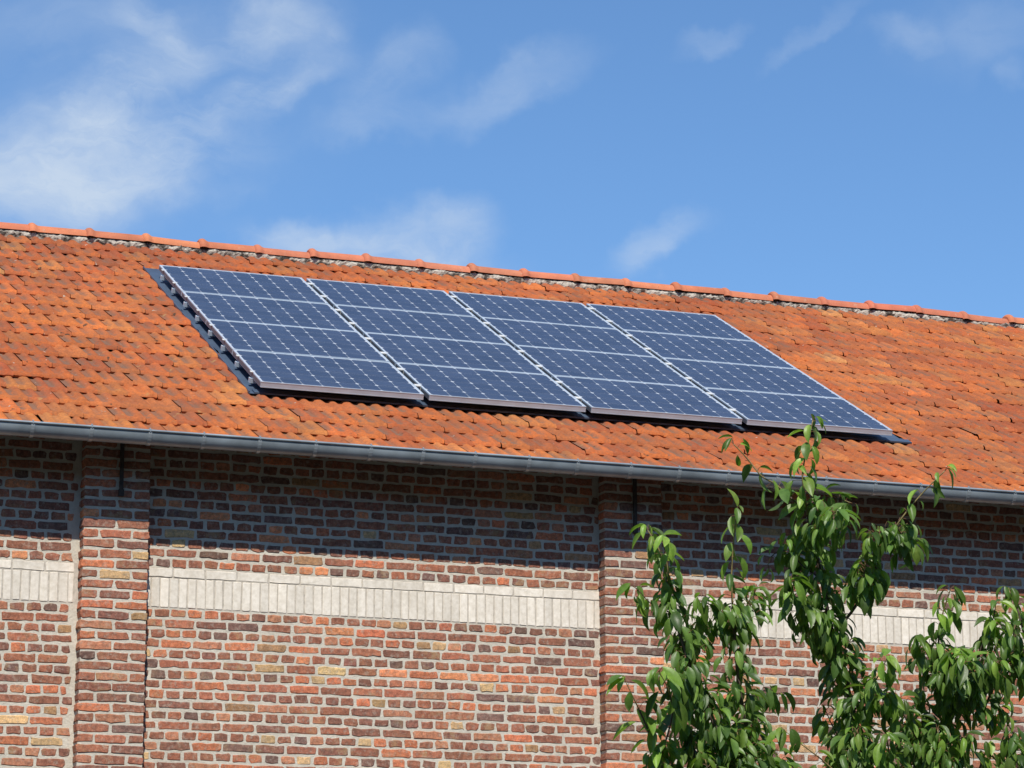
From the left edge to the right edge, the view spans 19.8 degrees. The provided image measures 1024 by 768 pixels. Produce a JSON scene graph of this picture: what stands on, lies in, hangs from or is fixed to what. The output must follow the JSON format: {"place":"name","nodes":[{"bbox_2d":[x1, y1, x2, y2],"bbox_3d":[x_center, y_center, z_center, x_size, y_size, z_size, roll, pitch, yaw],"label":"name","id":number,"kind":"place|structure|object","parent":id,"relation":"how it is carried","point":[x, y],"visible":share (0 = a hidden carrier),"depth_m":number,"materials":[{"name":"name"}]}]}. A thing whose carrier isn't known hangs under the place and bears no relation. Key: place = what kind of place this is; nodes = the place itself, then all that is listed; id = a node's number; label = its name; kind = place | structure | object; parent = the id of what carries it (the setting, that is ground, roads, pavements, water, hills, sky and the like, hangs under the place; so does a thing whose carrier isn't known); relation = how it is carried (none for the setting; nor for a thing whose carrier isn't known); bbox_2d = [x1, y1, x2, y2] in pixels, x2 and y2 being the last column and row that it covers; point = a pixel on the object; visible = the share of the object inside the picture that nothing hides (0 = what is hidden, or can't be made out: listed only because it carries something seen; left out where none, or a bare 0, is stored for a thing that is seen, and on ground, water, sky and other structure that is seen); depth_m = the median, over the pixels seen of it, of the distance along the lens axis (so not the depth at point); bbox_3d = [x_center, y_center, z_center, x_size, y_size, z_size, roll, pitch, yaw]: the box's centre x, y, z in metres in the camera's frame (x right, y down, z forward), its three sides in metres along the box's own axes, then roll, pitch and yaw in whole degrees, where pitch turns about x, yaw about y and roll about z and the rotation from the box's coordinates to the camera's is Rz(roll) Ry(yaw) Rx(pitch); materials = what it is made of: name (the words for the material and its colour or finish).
{"place":"outdoors","nodes":[
{"label":"outdoors","id":0,"kind":"place"},
{"bbox_2d":[0,0,1023,317],"label":"sky","id":1,"kind":"structure","parent":0,"point":[860,151],"materials":[{"name":"blue"}]},
{"bbox_2d":[606,414,1023,767],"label":"cherry tree","id":2,"kind":"object","parent":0,"point":[965,683],"visible":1,"depth_m":13.70,"materials":[{"name":"green plant"}]},
{"label":"ground","id":3,"kind":"structure","parent":0,"visible":0},
{"bbox_2d":[0,222,1023,767],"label":"brick barn","id":4,"kind":"structure","parent":3,"relation":"on","point":[206,560],"depth_m":22.15,"materials":[{"name":"brick"}]},
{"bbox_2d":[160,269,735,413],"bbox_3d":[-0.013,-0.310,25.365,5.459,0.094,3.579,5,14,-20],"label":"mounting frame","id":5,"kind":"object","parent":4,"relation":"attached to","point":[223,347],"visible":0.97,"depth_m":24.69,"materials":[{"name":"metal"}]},
{"bbox_2d":[159,265,328,303],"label":"solar panel","id":6,"kind":"object","parent":5,"relation":"attached to","point":[221,282],"visible":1,"depth_m":26.00,"materials":[{"name":"glass"}]},
{"bbox_2d":[181,291,357,331],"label":"solar panel","id":7,"kind":"object","parent":5,"relation":"attached to","point":[264,311],"visible":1,"depth_m":25.09,"materials":[{"name":"blue"}]},
{"bbox_2d":[206,319,389,361],"bbox_3d":[-1.770,-0.340,24.186,1.320,0.048,0.996,5,14,-20],"label":"solar panel","id":8,"kind":"object","parent":5,"relation":"attached to","point":[248,336],"visible":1,"depth_m":24.16,"materials":[{"name":"blue"}]},
{"bbox_2d":[232,349,423,399],"bbox_3d":[-1.464,-0.077,23.269,1.320,0.046,0.996,5,14,-20],"label":"solar panel","id":9,"kind":"object","parent":5,"relation":"attached to","point":[325,374],"visible":1,"depth_m":23.17,"materials":[{"name":"blue"}]},
{"bbox_2d":[306,278,475,316],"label":"solar panel","id":10,"kind":"object","parent":5,"relation":"attached to","point":[387,297],"visible":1,"depth_m":26.46,"materials":[{"name":"blue"}]},
{"bbox_2d":[334,304,509,344],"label":"solar panel","id":11,"kind":"object","parent":5,"relation":"attached to","point":[417,324],"visible":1,"depth_m":25.55,"materials":[{"name":"blue"}]},
{"bbox_2d":[363,332,546,374],"bbox_3d":[-0.487,-0.237,24.644,1.320,0.047,0.996,5,14,-20],"label":"solar panel","id":12,"kind":"object","parent":5,"relation":"attached to","point":[448,353],"visible":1,"depth_m":24.62,"materials":[{"name":"blue"}]},
{"bbox_2d":[395,363,585,411],"bbox_3d":[-0.180,0.025,23.726,1.320,0.047,0.996,5,14,-20],"label":"solar panel","id":13,"kind":"object","parent":5,"relation":"attached to","point":[487,387],"visible":1,"depth_m":23.62,"materials":[{"name":"blue"}]},
{"bbox_2d":[449,291,616,328],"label":"solar panel","id":14,"kind":"object","parent":5,"relation":"attached to","point":[527,309],"visible":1,"depth_m":26.92,"materials":[{"name":"blue"}]},
{"bbox_2d":[480,317,655,356],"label":"solar panel","id":15,"kind":"object","parent":5,"relation":"attached to","point":[560,336],"visible":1,"depth_m":26.00,"materials":[{"name":"blue"}]},
{"bbox_2d":[515,345,696,386],"bbox_3d":[0.797,-0.135,25.102,1.320,0.047,0.996,5,14,-20],"label":"solar panel","id":16,"kind":"object","parent":5,"relation":"attached to","point":[596,365],"visible":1,"depth_m":25.08,"materials":[{"name":"blue"}]},
{"bbox_2d":[552,375,741,423],"bbox_3d":[1.104,0.127,24.184,1.320,0.046,0.996,5,14,-20],"label":"solar panel","id":17,"kind":"object","parent":5,"relation":"attached to","point":[630,398],"visible":1,"depth_m":24.08,"materials":[{"name":"blue"}]},
{"bbox_2d":[586,304,753,340],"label":"solar panel","id":18,"kind":"object","parent":5,"relation":"attached to","point":[662,321],"visible":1,"depth_m":27.38,"materials":[{"name":"blue"}]},
{"bbox_2d":[622,330,796,368],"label":"solar panel","id":19,"kind":"object","parent":5,"relation":"attached to","point":[690,347],"visible":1,"depth_m":26.46,"materials":[{"name":"blue"}]},
{"bbox_2d":[661,358,843,398],"bbox_3d":[2.081,-0.032,25.560,1.320,0.047,0.996,5,14,-20],"label":"solar panel","id":20,"kind":"object","parent":5,"relation":"attached to","point":[733,376],"visible":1,"depth_m":25.54,"materials":[{"name":"blue"}]},
{"bbox_2d":[703,387,892,435],"bbox_3d":[2.388,0.229,24.642,1.320,0.048,0.996,5,14,-20],"label":"solar panel","id":21,"kind":"object","parent":5,"relation":"attached to","point":[782,410],"visible":0.99,"depth_m":24.55,"materials":[{"name":"blue"}]},
{"bbox_2d":[143,266,911,443],"bbox_3d":[-0.001,-0.281,25.566,5.714,1.991,3.834,5,-14,-20],"label":"flashing","id":22,"kind":"object","parent":4,"relation":"on","point":[228,359],"visible":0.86,"depth_m":23.72,"materials":[{"name":"metal"}]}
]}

